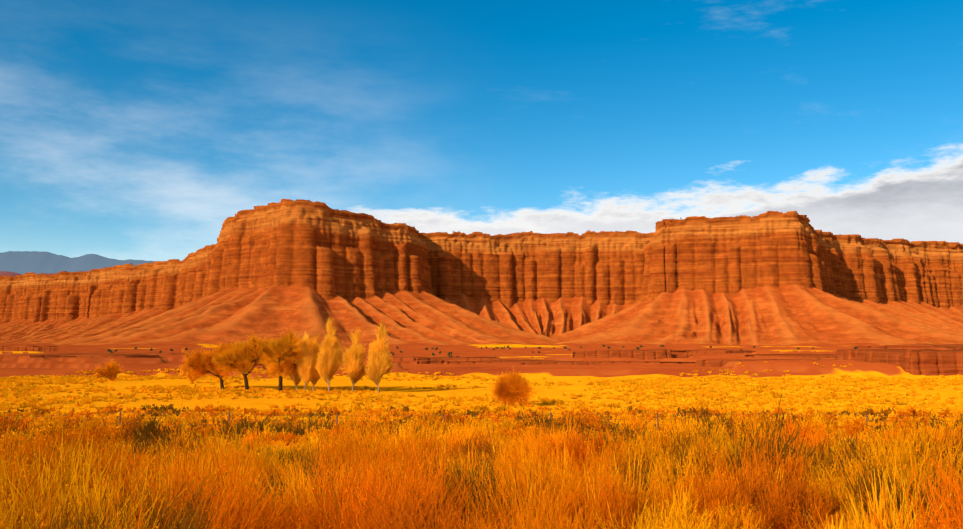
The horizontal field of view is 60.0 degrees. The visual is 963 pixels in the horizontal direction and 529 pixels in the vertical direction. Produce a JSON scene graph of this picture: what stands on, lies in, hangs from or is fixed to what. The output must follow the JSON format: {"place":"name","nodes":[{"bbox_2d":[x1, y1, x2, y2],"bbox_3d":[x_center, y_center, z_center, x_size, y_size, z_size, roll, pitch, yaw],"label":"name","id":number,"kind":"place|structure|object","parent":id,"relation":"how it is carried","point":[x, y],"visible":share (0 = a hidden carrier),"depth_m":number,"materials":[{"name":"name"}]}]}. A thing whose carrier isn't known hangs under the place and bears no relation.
{"place":"outdoors","nodes":[
{"label":"outdoors","id":0,"kind":"place"},
{"bbox_2d":[0,271,57,276],"bbox_3d":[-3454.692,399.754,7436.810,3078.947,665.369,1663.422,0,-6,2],"label":"red hills","id":1,"kind":"structure","parent":0,"point":[6,273],"depth_m":7008.46,"materials":[{"name":"red stone"}]},
{"bbox_2d":[0,251,153,273],"bbox_3d":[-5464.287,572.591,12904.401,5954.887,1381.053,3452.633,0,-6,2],"label":"mountains","id":2,"kind":"structure","parent":0,"point":[24,262],"depth_m":11914.03,"materials":[{"name":"blue stone"}]},
{"bbox_2d":[0,199,962,322],"bbox_3d":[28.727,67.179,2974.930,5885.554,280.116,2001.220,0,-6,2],"label":"mesa cliff","id":3,"kind":"structure","parent":0,"point":[324,250],"depth_m":2416.38,"materials":[{"name":"orange stone"}]},
{"bbox_2d":[0,343,962,454],"bbox_3d":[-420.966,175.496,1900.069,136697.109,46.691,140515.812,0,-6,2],"label":"ground","id":4,"kind":"structure","parent":0,"point":[70,366],"depth_m":261.36,"materials":[{"name":"yellow plant"}]},
{"bbox_2d":[0,346,58,350],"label":"rock ledge","id":5,"kind":"object","parent":4,"relation":"on","point":[30,348],"visible":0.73,"depth_m":864.53,"materials":[{"name":"stone"}]},
{"bbox_2d":[0,354,159,360],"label":"rock ledge","id":6,"kind":"object","parent":4,"relation":"on","point":[10,357],"visible":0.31,"depth_m":405.98,"materials":[{"name":"stone"}]},
{"bbox_2d":[0,353,184,354],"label":"rock ledge","id":7,"kind":"object","parent":4,"relation":"on","point":[88,353],"depth_m":583.61,"materials":[{"name":"orange stone"}]},
{"bbox_2d":[93,359,123,380],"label":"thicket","id":8,"kind":"object","parent":4,"relation":"on","point":[110,371],"visible":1,"depth_m":232.26,"materials":[{"name":"orange plant"}]},
{"bbox_2d":[178,349,209,381],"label":"thicket","id":9,"kind":"object","parent":4,"relation":"on","point":[183,370],"visible":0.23,"depth_m":215.44,"materials":[{"name":"orange plant"}]},
{"bbox_2d":[180,339,234,389],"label":"tree","id":10,"kind":"object","parent":4,"relation":"on","point":[198,365],"visible":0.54,"depth_m":184.51,"materials":[{"name":"orange plant"}]},
{"bbox_2d":[212,334,272,389],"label":"cottonwood","id":11,"kind":"object","parent":4,"relation":"on","point":[241,358],"visible":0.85,"depth_m":180.55,"materials":[{"name":"orange plant"}]},
{"bbox_2d":[247,329,320,390],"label":"cottonwood","id":12,"kind":"object","parent":4,"relation":"on","point":[281,352],"visible":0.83,"depth_m":176.66,"materials":[{"name":"orange plant"}]},
{"bbox_2d":[287,344,301,390],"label":"poplar","id":13,"kind":"object","parent":4,"relation":"on","point":[294,378],"visible":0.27,"depth_m":180.54,"materials":[{"name":"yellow plant"}]},
{"bbox_2d":[295,333,316,389],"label":"poplar","id":14,"kind":"object","parent":4,"relation":"on","point":[306,365],"visible":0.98,"depth_m":177.21,"materials":[{"name":"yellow plant"}]},
{"bbox_2d":[311,338,320,390],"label":"poplar","id":15,"kind":"object","parent":4,"relation":"on","point":[314,381],"visible":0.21,"depth_m":180.16,"materials":[{"name":"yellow plant"}]},
{"bbox_2d":[314,318,343,390],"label":"poplar","id":16,"kind":"object","parent":4,"relation":"on","point":[329,364],"visible":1,"depth_m":174.70,"materials":[{"name":"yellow plant"}]},
{"bbox_2d":[340,327,367,390],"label":"poplar","id":17,"kind":"object","parent":4,"relation":"on","point":[352,360],"visible":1,"depth_m":174.67,"materials":[{"name":"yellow plant"}]},
{"bbox_2d":[364,320,393,392],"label":"poplar","id":18,"kind":"object","parent":4,"relation":"on","point":[380,365],"visible":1,"depth_m":171.65,"materials":[{"name":"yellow plant"}]},
{"bbox_2d":[340,357,499,363],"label":"rock ledge","id":19,"kind":"object","parent":4,"relation":"on","point":[397,359],"visible":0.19,"depth_m":434.19,"materials":[{"name":"orange stone"}]},
{"bbox_2d":[6,411,929,429],"bbox_3d":[0.888,9.230,47.001,78.387,1.961,0.418,0,-6,-1],"label":"fence","id":20,"kind":"object","parent":4,"relation":"on","point":[443,415],"visible":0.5,"depth_m":46.89,"materials":[{"name":"brown wood"}]},
{"bbox_2d":[400,359,542,364],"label":"rock ledge","id":21,"kind":"object","parent":4,"relation":"on","point":[441,361],"visible":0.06,"depth_m":429.49,"materials":[{"name":"orange stone"}]},
{"bbox_2d":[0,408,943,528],"bbox_3d":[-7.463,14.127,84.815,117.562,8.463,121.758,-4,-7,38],"label":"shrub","id":22,"kind":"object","parent":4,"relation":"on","point":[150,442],"depth_m":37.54,"materials":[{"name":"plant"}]},
{"bbox_2d":[38,200,910,358],"bbox_3d":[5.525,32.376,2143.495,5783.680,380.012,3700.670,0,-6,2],"label":"junipers","id":23,"kind":"object","parent":4,"relation":"on","point":[392,353],"visible":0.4,"depth_m":1255.11,"materials":[{"name":"green plant"}]},
{"bbox_2d":[0,395,962,528],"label":"tall grass","id":24,"kind":"object","parent":4,"relation":"on","point":[198,483],"visible":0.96,"depth_m":12.24,"materials":[{"name":"orange plant"}]},
{"bbox_2d":[0,284,962,345],"bbox_3d":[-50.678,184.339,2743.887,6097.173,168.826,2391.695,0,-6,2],"label":"eroded slope","id":25,"kind":"structure","parent":4,"relation":"on","point":[785,315],"depth_m":1969.00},
{"bbox_2d":[0,361,962,528],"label":"grasses","id":26,"kind":"object","parent":4,"relation":"on","point":[724,384],"visible":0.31,"depth_m":152.20,"materials":[{"name":"yellow plant"}]},
{"bbox_2d":[490,369,535,405],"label":"bush","id":27,"kind":"object","parent":4,"relation":"on","point":[513,388],"visible":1,"depth_m":132.62,"materials":[{"name":"orange plant"}]},
{"bbox_2d":[445,360,694,364],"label":"rock ledge","id":28,"kind":"object","parent":4,"relation":"on","point":[531,362],"visible":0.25,"depth_m":362.45,"materials":[{"name":"stone"}]},
{"bbox_2d":[572,349,690,359],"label":"rock ledge","id":29,"kind":"object","parent":4,"relation":"on","point":[649,354],"visible":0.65,"depth_m":474.04,"materials":[{"name":"stone"}]},
{"bbox_2d":[690,349,754,353],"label":"rock ledge","id":30,"kind":"object","parent":4,"relation":"on","point":[711,351],"visible":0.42,"depth_m":574.06,"materials":[{"name":"orange stone"}]},
{"bbox_2d":[694,359,855,366],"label":"rock ledge","id":31,"kind":"object","parent":4,"relation":"on","point":[716,363],"visible":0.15,"depth_m":305.61,"materials":[{"name":"orange stone"}]},
{"bbox_2d":[744,354,835,357],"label":"rock ledge","id":32,"kind":"object","parent":4,"relation":"on","point":[797,355],"visible":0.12,"depth_m":370.64,"materials":[{"name":"stone"}]},
{"bbox_2d":[835,349,962,375],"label":"ledge rock","id":33,"kind":"object","parent":4,"relation":"on","point":[929,362],"visible":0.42,"depth_m":260.24,"materials":[{"name":"stone"}]},
{"bbox_2d":[856,344,962,349],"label":"rock ledge","id":34,"kind":"object","parent":4,"relation":"on","point":[935,347],"visible":0.23,"depth_m":424.95,"materials":[{"name":"orange stone"}]},
{"bbox_2d":[0,0,962,260],"label":"sky","id":35,"kind":"structure","parent":0,"point":[130,129],"materials":[{"name":"blue"}]}
]}

